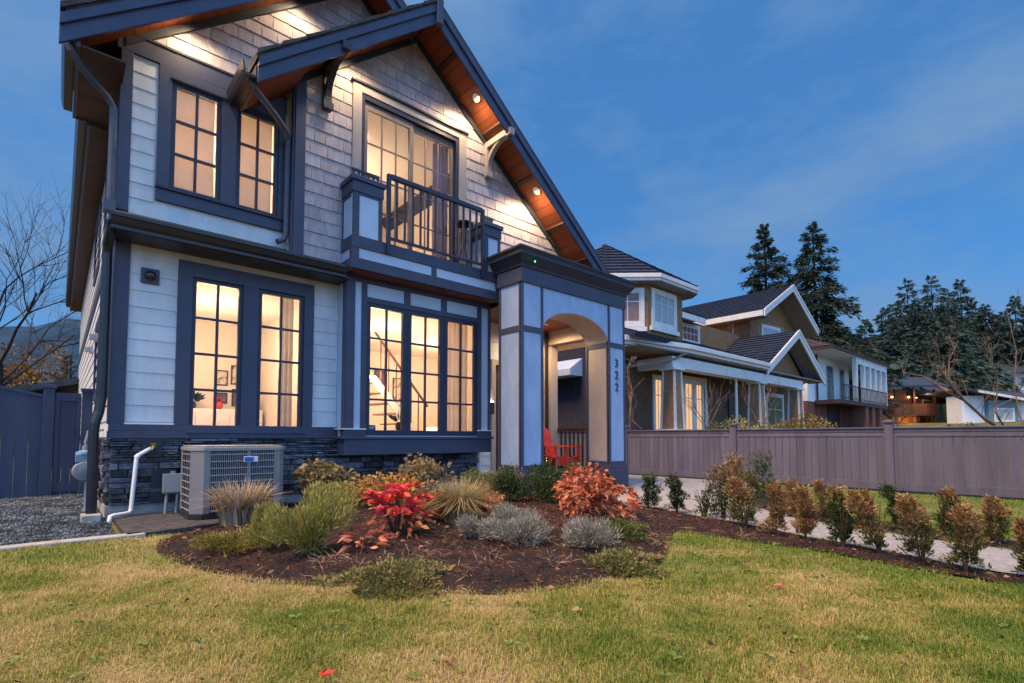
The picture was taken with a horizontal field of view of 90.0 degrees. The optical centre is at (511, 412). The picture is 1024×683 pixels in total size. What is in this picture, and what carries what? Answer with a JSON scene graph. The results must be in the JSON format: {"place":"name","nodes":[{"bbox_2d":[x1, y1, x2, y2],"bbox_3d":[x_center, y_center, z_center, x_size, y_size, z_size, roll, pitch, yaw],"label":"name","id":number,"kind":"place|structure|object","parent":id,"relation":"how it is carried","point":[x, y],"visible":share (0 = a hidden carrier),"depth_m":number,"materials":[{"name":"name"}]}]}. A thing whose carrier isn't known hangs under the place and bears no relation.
{"place":"outdoors","nodes":[
{"label":"outdoors","id":0,"kind":"place"},
{"bbox_2d":[0,319,80,422],"bbox_3d":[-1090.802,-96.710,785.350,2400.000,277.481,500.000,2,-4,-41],"label":"mountain","id":1,"kind":"structure","parent":0,"point":[22,336],"depth_m":975.34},
{"bbox_2d":[10,379,78,462],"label":"garden shed","id":2,"kind":"structure","parent":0,"point":[67,386],"depth_m":14.55,"materials":[{"name":"wood"}]},
{"bbox_2d":[0,494,113,545],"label":"gravel","id":3,"kind":"structure","parent":0,"point":[22,509],"depth_m":5.24,"materials":[{"name":"gravel"}]},
{"bbox_2d":[189,476,290,526],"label":"ornamental grass","id":4,"kind":"object","parent":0,"point":[233,507],"depth_m":4.77,"materials":[{"name":"plant"}]},
{"bbox_2d":[370,332,427,430],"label":"staircase","id":5,"kind":"structure","parent":0,"point":[379,386],"depth_m":10.12,"materials":[{"name":"white wood"}]},
{"bbox_2d":[415,474,514,523],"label":"ornamental grass","id":6,"kind":"object","parent":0,"point":[463,500],"depth_m":4.58,"materials":[{"name":"plant"}]},
{"bbox_2d":[0,483,1023,682],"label":"lawn","id":7,"kind":"structure","parent":0,"point":[928,504],"depth_m":2.38,"materials":[{"name":"plant"}]},
{"bbox_2d":[4,542,1009,682],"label":"lawn weeds","id":8,"kind":"object","parent":7,"relation":"on","point":[673,653],"visible":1,"depth_m":2.38,"materials":[{"name":"green plant"}]},
{"bbox_2d":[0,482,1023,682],"bbox_3d":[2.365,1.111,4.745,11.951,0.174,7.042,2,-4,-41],"label":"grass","id":9,"kind":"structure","parent":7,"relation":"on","point":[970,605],"depth_m":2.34,"materials":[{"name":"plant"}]},
{"bbox_2d":[14,542,1022,682],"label":"leaf litter","id":10,"kind":"object","parent":7,"relation":"on","point":[683,644],"visible":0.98,"depth_m":2.24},
{"bbox_2d":[156,491,1023,593],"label":"mulch bed","id":11,"kind":"object","parent":7,"relation":"on","point":[506,574],"visible":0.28,"depth_m":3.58,"materials":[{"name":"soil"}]},
{"bbox_2d":[186,526,256,556],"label":"ground cover plant","id":12,"kind":"object","parent":11,"relation":"on","point":[219,539],"visible":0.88,"depth_m":3.66,"materials":[{"name":"plant"}]},
{"bbox_2d":[246,500,283,551],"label":"conifer shrub","id":13,"kind":"object","parent":11,"relation":"on","point":[257,516],"visible":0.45,"depth_m":3.59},
{"bbox_2d":[260,479,359,555],"bbox_3d":[-1.383,0.724,3.483,0.660,0.551,0.425,2,-4,-41],"label":"conifer shrub","id":14,"kind":"object","parent":11,"relation":"on","point":[316,516],"visible":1,"depth_m":3.44,"materials":[{"name":"plant"}]},
{"bbox_2d":[290,458,364,496],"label":"hydrangea","id":15,"kind":"object","parent":11,"relation":"on","point":[327,471],"visible":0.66,"depth_m":6.10,"materials":[{"name":"green plant"}]},
{"bbox_2d":[318,528,396,554],"bbox_3d":[-1.070,0.901,3.595,0.534,0.165,0.477,2,-4,-41],"label":"poinsettia","id":16,"kind":"object","parent":11,"relation":"on","point":[347,536],"visible":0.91,"depth_m":3.54,"materials":[{"name":"red plant"}]},
{"bbox_2d":[329,470,440,508],"bbox_3d":[-1.264,0.901,5.793,1.461,0.478,1.203,-1,-3,24],"label":"shrub","id":17,"kind":"object","parent":11,"relation":"on","point":[362,486],"visible":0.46,"depth_m":5.70,"materials":[{"name":"orange plant"}]},
{"bbox_2d":[310,550,462,598],"bbox_3d":[-0.687,0.914,2.982,0.950,0.206,0.698,0,-3,-10],"label":"ground cover plant","id":18,"kind":"object","parent":11,"relation":"on","point":[364,575],"visible":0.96,"depth_m":2.89,"materials":[{"name":"plant"}]},
{"bbox_2d":[361,481,438,539],"bbox_3d":[-0.891,0.773,4.099,0.613,0.467,0.539,1,-3,-20],"label":"poinsettia","id":19,"kind":"object","parent":11,"relation":"on","point":[396,491],"visible":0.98,"depth_m":4.05,"materials":[{"name":"red plant"}]},
{"bbox_2d":[394,486,450,524],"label":"shrub","id":20,"kind":"object","parent":11,"relation":"on","point":[414,494],"visible":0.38,"depth_m":4.67,"materials":[{"name":"orange plant"}]},
{"bbox_2d":[396,452,457,493],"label":"hydrangea","id":21,"kind":"object","parent":11,"relation":"on","point":[423,471],"visible":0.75,"depth_m":7.19,"materials":[{"name":"beige plant"}]},
{"bbox_2d":[453,513,502,538],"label":"lavender","id":22,"kind":"object","parent":11,"relation":"on","point":[464,525],"visible":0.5,"depth_m":3.99,"materials":[{"name":"plant"}]},
{"bbox_2d":[488,465,524,501],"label":"boxwood","id":23,"kind":"object","parent":11,"relation":"on","point":[504,483],"visible":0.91,"depth_m":6.36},
{"bbox_2d":[473,510,553,547],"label":"lavender","id":24,"kind":"object","parent":11,"relation":"on","point":[518,528],"visible":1,"depth_m":3.74,"materials":[{"name":"plant"}]},
{"bbox_2d":[487,502,540,522],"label":"lavender","id":25,"kind":"object","parent":11,"relation":"on","point":[507,512],"visible":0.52,"depth_m":4.43,"materials":[{"name":"plant"}]},
{"bbox_2d":[511,461,561,501],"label":"boxwood","id":26,"kind":"object","parent":11,"relation":"on","point":[545,481],"visible":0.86,"depth_m":6.34,"materials":[{"name":"plant"}]},
{"bbox_2d":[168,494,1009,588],"bbox_3d":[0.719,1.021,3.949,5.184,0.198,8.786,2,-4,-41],"label":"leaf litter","id":27,"kind":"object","parent":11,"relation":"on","point":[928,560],"visible":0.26,"depth_m":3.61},
{"bbox_2d":[559,514,623,550],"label":"lavender","id":28,"kind":"object","parent":11,"relation":"on","point":[580,532],"visible":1,"depth_m":3.75,"materials":[{"name":"plant"}]},
{"bbox_2d":[165,497,1022,593],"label":"dry straw","id":29,"kind":"object","parent":11,"relation":"on","point":[327,557],"visible":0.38,"depth_m":3.44,"materials":[{"name":"plant"}]},
{"bbox_2d":[552,462,641,517],"bbox_3d":[0.882,0.828,5.379,0.876,0.629,0.959,0,-3,-4],"label":"hydrangea","id":30,"kind":"object","parent":11,"relation":"on","point":[589,484],"visible":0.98,"depth_m":5.20,"materials":[{"name":"orange plant"}]},
{"bbox_2d":[595,514,648,540],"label":"ground cover plant","id":31,"kind":"object","parent":11,"relation":"on","point":[626,525],"visible":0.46,"depth_m":4.33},
{"bbox_2d":[582,542,670,577],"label":"ground cover plant","id":32,"kind":"object","parent":11,"relation":"on","point":[644,560],"visible":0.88,"depth_m":3.38,"materials":[{"name":"plant"}]},
{"bbox_2d":[636,471,663,507],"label":"hedge plant","id":33,"kind":"object","parent":11,"relation":"on","point":[647,490],"visible":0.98,"depth_m":6.27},
{"bbox_2d":[660,472,690,512],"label":"hedge plant","id":34,"kind":"object","parent":11,"relation":"on","point":[672,481],"visible":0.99,"depth_m":5.99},
{"bbox_2d":[686,462,732,518],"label":"hedge plant","id":35,"kind":"object","parent":11,"relation":"on","point":[709,492],"visible":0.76,"depth_m":5.61,"materials":[{"name":"brown plant"}]},
{"bbox_2d":[703,457,751,522],"bbox_3d":[2.195,0.790,5.167,0.416,0.725,0.397,1,-3,-27],"label":"hedge plant","id":36,"kind":"object","parent":11,"relation":"on","point":[723,511],"visible":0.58,"depth_m":5.12,"materials":[{"name":"brown plant"}]},
{"bbox_2d":[720,476,765,527],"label":"hedge plant","id":37,"kind":"object","parent":11,"relation":"on","point":[747,496],"visible":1,"depth_m":4.89,"materials":[{"name":"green plant"}]},
{"bbox_2d":[757,479,792,534],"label":"hedge plant","id":38,"kind":"object","parent":11,"relation":"on","point":[775,495],"visible":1,"depth_m":4.50,"materials":[{"name":"brown plant"}]},
{"bbox_2d":[790,483,819,539],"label":"hedge plant","id":39,"kind":"object","parent":11,"relation":"on","point":[805,528],"visible":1,"depth_m":4.26,"materials":[{"name":"brown plant"}]},
{"bbox_2d":[821,481,860,547],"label":"hedge plant","id":40,"kind":"object","parent":11,"relation":"on","point":[843,533],"visible":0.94,"depth_m":4.08,"materials":[{"name":"green plant"}]},
{"bbox_2d":[842,485,889,552],"bbox_3d":[2.718,0.826,3.938,0.292,0.528,0.303,2,-4,-41],"label":"hedge plant","id":41,"kind":"object","parent":11,"relation":"on","point":[867,514],"visible":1,"depth_m":3.91,"materials":[{"name":"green plant"}]},
{"bbox_2d":[892,488,944,562],"bbox_3d":[2.890,0.811,3.663,0.349,0.555,0.300,2,-4,-41],"label":"hedge plant","id":42,"kind":"object","parent":11,"relation":"on","point":[928,539],"visible":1,"depth_m":3.64,"materials":[{"name":"green plant"}]},
{"bbox_2d":[938,496,994,572],"bbox_3d":[3.071,0.830,3.464,0.289,0.545,0.284,2,-3,-29],"label":"hedge plant","id":43,"kind":"object","parent":11,"relation":"on","point":[962,528],"visible":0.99,"depth_m":3.44,"materials":[{"name":"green plant"}]},
{"bbox_2d":[1009,516,1023,573],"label":"hedge plant","id":44,"kind":"object","parent":11,"relation":"on","point":[1018,531],"visible":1,"depth_m":3.31,"materials":[{"name":"brown plant"}]},
{"bbox_2d":[755,491,1020,548],"bbox_3d":[4.475,1.166,5.252,2.236,0.033,7.401,1,-3,-15],"label":"mulch strip","id":45,"kind":"object","parent":7,"relation":"on","point":[1011,543],"visible":0.07,"depth_m":4.85,"materials":[{"name":"soil"}]},
{"bbox_2d":[745,449,782,506],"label":"hedge plant","id":46,"kind":"object","parent":45,"relation":"on","point":[755,484],"visible":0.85,"depth_m":6.56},
{"bbox_2d":[781,477,799,516],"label":"hedge plant","id":47,"kind":"object","parent":45,"relation":"on","point":[791,495],"visible":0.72,"depth_m":5.78,"materials":[{"name":"brown plant"}]},
{"bbox_2d":[811,477,837,521],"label":"hedge plant","id":48,"kind":"object","parent":45,"relation":"on","point":[816,491],"visible":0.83,"depth_m":5.53,"materials":[{"name":"brown plant"}]},
{"bbox_2d":[877,481,909,529],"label":"hedge plant","id":49,"kind":"object","parent":45,"relation":"on","point":[885,489],"visible":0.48,"depth_m":4.96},
{"bbox_2d":[930,486,961,536],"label":"hedge plant","id":50,"kind":"object","parent":45,"relation":"on","point":[947,492],"visible":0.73,"depth_m":4.66,"materials":[{"name":"brown plant"}]},
{"bbox_2d":[973,494,1014,542],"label":"hedge plant","id":51,"kind":"object","parent":45,"relation":"on","point":[1000,513],"visible":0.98,"depth_m":4.39,"materials":[{"name":"brown plant"}]},
{"bbox_2d":[0,420,1023,533],"bbox_3d":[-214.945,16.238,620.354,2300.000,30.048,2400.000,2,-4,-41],"label":"ground","id":52,"kind":"structure","parent":0,"point":[920,424],"depth_m":12.55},
{"bbox_2d":[0,384,56,498],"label":"side fence","id":53,"kind":"object","parent":52,"relation":"on","point":[36,446],"visible":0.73,"depth_m":7.34,"materials":[{"name":"wood"}]},
{"bbox_2d":[0,339,74,445],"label":"russet tree","id":54,"kind":"object","parent":52,"relation":"on","point":[23,366],"visible":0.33,"depth_m":24.07,"materials":[{"name":"brown plant"}]},
{"bbox_2d":[0,179,79,385],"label":"bare tree","id":55,"kind":"object","parent":52,"relation":"on","point":[6,351],"visible":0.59,"depth_m":17.71,"materials":[{"name":"grey plant"}]},
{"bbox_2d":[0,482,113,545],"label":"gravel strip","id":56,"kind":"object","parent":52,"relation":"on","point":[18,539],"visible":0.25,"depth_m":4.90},
{"bbox_2d":[0,533,145,551],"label":"kerb edging","id":57,"kind":"object","parent":52,"relation":"on","point":[65,541],"visible":0.47,"depth_m":4.14,"materials":[{"name":"concrete"}]},
{"bbox_2d":[112,511,219,536],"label":"paving","id":58,"kind":"structure","parent":52,"relation":"on","point":[160,523],"depth_m":4.95,"materials":[{"name":"concrete"}]},
{"bbox_2d":[162,471,180,513],"bbox_3d":[-3.732,0.871,5.633,0.202,0.461,0.108,2,-4,-41],"label":"electrical box","id":59,"kind":"object","parent":58,"relation":"on","point":[171,481],"visible":0.77,"depth_m":5.59,"materials":[{"name":"metal"}]},
{"bbox_2d":[178,445,283,519],"bbox_3d":[-3.091,0.726,5.661,0.909,0.741,0.731,2,-4,-41],"label":"air conditioner","id":60,"kind":"object","parent":58,"relation":"on","point":[203,467],"visible":0.84,"depth_m":5.37,"materials":[{"name":"grey metal"}]},
{"bbox_2d":[59,0,636,519],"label":"house","id":61,"kind":"structure","parent":52,"relation":"on","point":[241,168],"depth_m":7.00,"materials":[{"name":"wood"}]},
{"bbox_2d":[51,388,92,495],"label":"side gate","id":62,"kind":"structure","parent":61,"relation":"attached to","point":[67,423],"depth_m":7.64,"materials":[{"name":"wood"}]},
{"bbox_2d":[71,428,103,511],"bbox_3d":[-4.891,0.665,5.897,0.277,0.986,0.189,2,-4,-41],"label":"gas meter","id":63,"kind":"object","parent":61,"relation":"attached to","point":[79,471],"visible":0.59,"depth_m":5.81,"materials":[{"name":"metal"}]},
{"bbox_2d":[107,447,150,524],"bbox_3d":[-4.040,0.752,5.389,0.104,0.784,0.457,-1,-3,14],"label":"drain pipe","id":64,"kind":"object","parent":61,"relation":"attached to","point":[137,456],"visible":0.96,"depth_m":5.45,"materials":[{"name":"white plastic"}]},
{"bbox_2d":[150,469,176,502],"bbox_3d":[-3.892,0.810,5.719,0.240,0.360,0.042,2,-4,-41],"label":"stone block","id":65,"kind":"object","parent":61,"relation":"attached to","point":[156,480],"visible":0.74,"depth_m":5.67,"materials":[{"name":"stone"}]},
{"bbox_2d":[169,82,221,199],"bbox_3d":[-3.790,-3.205,6.133,0.518,1.300,0.086,2,-4,-41],"label":"window","id":66,"kind":"structure","parent":61,"relation":"in","point":[193,121],"depth_m":6.13,"materials":[{"name":"clear glass"}]},
{"bbox_2d":[189,277,242,425],"bbox_3d":[-3.570,-0.690,6.179,0.543,1.800,0.050,2,-4,-41],"label":"window","id":67,"kind":"structure","parent":61,"relation":"in","point":[237,392],"depth_m":6.18,"materials":[{"name":"clear glass"}]},
{"bbox_2d":[193,408,262,425],"bbox_3d":[-5.273,0.336,8.935,1.600,0.800,0.486,2,-4,-41],"label":"sideboard","id":68,"kind":"object","parent":61,"relation":"on","point":[201,416],"visible":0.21,"depth_m":8.82,"materials":[{"name":"white paint"}]},
{"bbox_2d":[235,109,278,215],"bbox_3d":[-3.283,-3.183,6.581,0.499,1.300,0.086,2,-4,-41],"label":"window","id":69,"kind":"structure","parent":61,"relation":"in","point":[254,137],"depth_m":6.58,"materials":[{"name":"clear glass"}]},
{"bbox_2d":[256,289,303,426],"bbox_3d":[-3.021,-0.666,6.665,0.564,1.800,0.050,2,-4,-41],"label":"window","id":70,"kind":"structure","parent":61,"relation":"in","point":[301,299],"depth_m":6.67,"materials":[{"name":"clear glass"}]},
{"bbox_2d":[280,298,293,425],"bbox_3d":[-3.080,-0.561,6.968,0.180,2.300,0.067,2,-4,-41],"label":"curtain","id":71,"kind":"object","parent":61,"relation":"hanging from","point":[287,368],"visible":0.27,"depth_m":6.98,"materials":[{"name":"fabric"}]},
{"bbox_2d":[365,302,406,435],"bbox_3d":[-1.817,-0.611,7.368,0.632,1.870,0.050,2,-4,-41],"label":"window","id":72,"kind":"structure","parent":61,"relation":"in","point":[385,432],"depth_m":7.37,"materials":[{"name":"clear glass"}]},
{"bbox_2d":[361,93,458,262],"bbox_3d":[-1.548,-3.410,7.857,1.691,2.279,0.112,2,-4,-41],"label":"door","id":73,"kind":"structure","parent":61,"relation":"in","point":[414,125],"depth_m":7.87,"materials":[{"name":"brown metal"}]},
{"bbox_2d":[407,310,442,435],"bbox_3d":[-1.328,-0.590,7.801,0.625,1.870,0.050,2,-4,-41],"label":"window","id":74,"kind":"structure","parent":61,"relation":"in","point":[439,432],"depth_m":7.80,"materials":[{"name":"clear glass"}]},
{"bbox_2d":[432,143,447,259],"bbox_3d":[-1.194,-3.350,8.483,0.290,2.220,0.067,2,-4,-41],"label":"curtain","id":75,"kind":"object","parent":61,"relation":"hanging from","point":[443,169],"visible":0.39,"depth_m":8.50,"materials":[{"name":"fabric"}]},
{"bbox_2d":[437,322,451,453],"bbox_3d":[-1.091,-0.506,8.302,0.270,2.320,0.067,2,-4,-41],"label":"curtain","id":76,"kind":"object","parent":61,"relation":"hanging from","point":[449,413],"visible":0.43,"depth_m":8.36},
{"bbox_2d":[452,323,467,430],"bbox_3d":[-0.874,-0.494,8.548,0.300,2.320,0.067,2,-4,-41],"label":"curtain","id":77,"kind":"object","parent":61,"relation":"hanging from","point":[455,372],"visible":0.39,"depth_m":8.53,"materials":[{"name":"fabric"}]},
{"bbox_2d":[444,317,476,435],"bbox_3d":[-0.834,-0.569,8.238,0.645,1.870,0.050,2,-4,-41],"label":"window","id":78,"kind":"structure","parent":61,"relation":"in","point":[446,319],"depth_m":8.24,"materials":[{"name":"clear glass"}]},
{"bbox_2d":[544,428,582,472],"bbox_3d":[0.899,0.736,9.923,0.719,0.908,0.720,-2,-3,30],"label":"garden chair","id":79,"kind":"object","parent":61,"relation":"on","point":[550,450],"visible":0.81,"depth_m":9.99,"materials":[{"name":"red plastic"}]},
{"bbox_2d":[557,244,825,429],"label":"neighbour house","id":80,"kind":"structure","parent":52,"relation":"on","point":[670,341],"depth_m":19.24,"materials":[{"name":"paint"}]},
{"bbox_2d":[625,292,640,322],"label":"window","id":81,"kind":"structure","parent":80,"relation":"in","point":[633,300],"depth_m":16.28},
{"bbox_2d":[654,292,674,327],"bbox_3d":[5.014,-3.381,16.868,1.230,1.000,0.033,2,-4,-41],"label":"window","id":82,"kind":"structure","parent":80,"relation":"in","point":[664,305],"depth_m":16.90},
{"bbox_2d":[685,382,693,429],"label":"window","id":83,"kind":"structure","parent":80,"relation":"in","point":[689,413],"depth_m":19.29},
{"bbox_2d":[767,395,782,428],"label":"window","id":84,"kind":"structure","parent":80,"relation":"in","point":[776,415],"depth_m":24.56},
{"bbox_2d":[737,223,809,338],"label":"tall conifer","id":85,"kind":"object","parent":52,"relation":"on","point":[774,272],"visible":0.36,"depth_m":45.50,"materials":[{"name":"green plant"}]},
{"bbox_2d":[558,419,1023,497],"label":"boundary fence","id":86,"kind":"object","parent":52,"relation":"on","point":[803,456],"visible":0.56,"depth_m":9.30,"materials":[{"name":"paint"}]},
{"bbox_2d":[773,412,831,428],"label":"shrub","id":87,"kind":"object","parent":52,"relation":"on","point":[786,425],"visible":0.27,"depth_m":19.00,"materials":[{"name":"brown plant"}]},
{"bbox_2d":[784,220,903,417],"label":"tall conifer","id":88,"kind":"object","parent":52,"relation":"on","point":[830,326],"visible":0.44,"depth_m":44.35,"materials":[{"name":"green plant"}]},
{"bbox_2d":[865,307,904,356],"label":"hill conifer","id":89,"kind":"object","parent":52,"relation":"on","point":[885,326],"visible":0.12,"depth_m":104.81,"materials":[{"name":"green plant"}]},
{"bbox_2d":[876,321,929,373],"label":"hill conifer","id":90,"kind":"object","parent":52,"relation":"on","point":[904,338],"visible":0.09,"depth_m":80.16,"materials":[{"name":"green plant"}]},
{"bbox_2d":[858,375,950,424],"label":"timber house","id":91,"kind":"structure","parent":52,"relation":"on","point":[926,410],"depth_m":51.21,"materials":[{"name":"brown"}]},
{"bbox_2d":[876,278,937,329],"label":"hill conifer","id":92,"kind":"object","parent":52,"relation":"on","point":[901,295],"visible":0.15,"depth_m":110.86,"materials":[{"name":"green plant"}]},
{"bbox_2d":[872,337,943,388],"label":"hill conifer","id":93,"kind":"object","parent":52,"relation":"on","point":[895,355],"visible":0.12,"depth_m":71.29,"materials":[{"name":"green plant"}]},
{"bbox_2d":[886,355,953,389],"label":"hillside undergrowth","id":94,"kind":"object","parent":52,"relation":"on","point":[910,368],"visible":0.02,"depth_m":65.22,"materials":[{"name":"green plant"}]},
{"bbox_2d":[889,299,958,348],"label":"hill conifer","id":95,"kind":"object","parent":52,"relation":"on","point":[923,315],"visible":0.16,"depth_m":95.97,"materials":[{"name":"green plant"}]},
{"bbox_2d":[905,341,966,388],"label":"hill conifer","id":96,"kind":"object","parent":52,"relation":"on","point":[924,349],"visible":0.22,"depth_m":73.22,"materials":[{"name":"green plant"}]},
{"bbox_2d":[906,275,972,339],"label":"hill conifer","id":97,"kind":"object","parent":52,"relation":"on","point":[931,297],"visible":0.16,"depth_m":110.83,"materials":[{"name":"green plant"}]},
{"bbox_2d":[923,338,986,390],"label":"hill conifer","id":98,"kind":"object","parent":52,"relation":"on","point":[943,346],"visible":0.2,"depth_m":72.71,"materials":[{"name":"green plant"}]},
{"bbox_2d":[899,287,1023,439],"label":"bare tree","id":99,"kind":"object","parent":52,"relation":"on","point":[961,397],"visible":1,"depth_m":14.59,"materials":[{"name":"beige plant"}]},
{"bbox_2d":[906,389,1023,423],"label":"blue house","id":100,"kind":"structure","parent":52,"relation":"on","point":[953,409],"depth_m":46.11,"materials":[{"name":"white paint"}]},
{"bbox_2d":[907,317,1023,393],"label":"hill conifer","id":101,"kind":"object","parent":52,"relation":"on","point":[936,325],"visible":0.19,"depth_m":76.03,"materials":[{"name":"green plant"}]},
{"bbox_2d":[918,303,1013,391],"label":"hill conifer","id":102,"kind":"object","parent":52,"relation":"on","point":[949,309],"visible":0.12,"depth_m":90.03,"materials":[{"name":"green plant"}]},
{"bbox_2d":[929,314,1003,387],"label":"hill conifer","id":103,"kind":"object","parent":52,"relation":"on","point":[980,362],"visible":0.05,"depth_m":78.99,"materials":[{"name":"green plant"}]},
{"bbox_2d":[944,279,994,349],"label":"hill conifer","id":104,"kind":"object","parent":52,"relation":"on","point":[960,299],"visible":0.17,"depth_m":110.58,"materials":[{"name":"green plant"}]},
{"bbox_2d":[965,304,1018,363],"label":"hill conifer","id":105,"kind":"object","parent":52,"relation":"on","point":[980,326],"visible":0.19,"depth_m":100.46,"materials":[{"name":"green plant"}]},
{"bbox_2d":[976,295,1023,366],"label":"hill conifer","id":106,"kind":"object","parent":52,"relation":"on","point":[1003,329],"visible":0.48,"depth_m":95.85,"materials":[{"name":"green plant"}]},
{"bbox_2d":[0,0,1023,360],"label":"sky","id":107,"kind":"structure","parent":0,"point":[670,131],"materials":[{"name":"blue"}]},
{"bbox_2d":[589,475,1023,574],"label":"path","id":108,"kind":"structure","parent":0,"point":[1000,560],"depth_m":4.88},
{"bbox_2d":[802,338,889,427],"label":"white house","id":109,"kind":"structure","parent":0,"point":[832,402],"depth_m":34.28,"materials":[{"name":"paint"}]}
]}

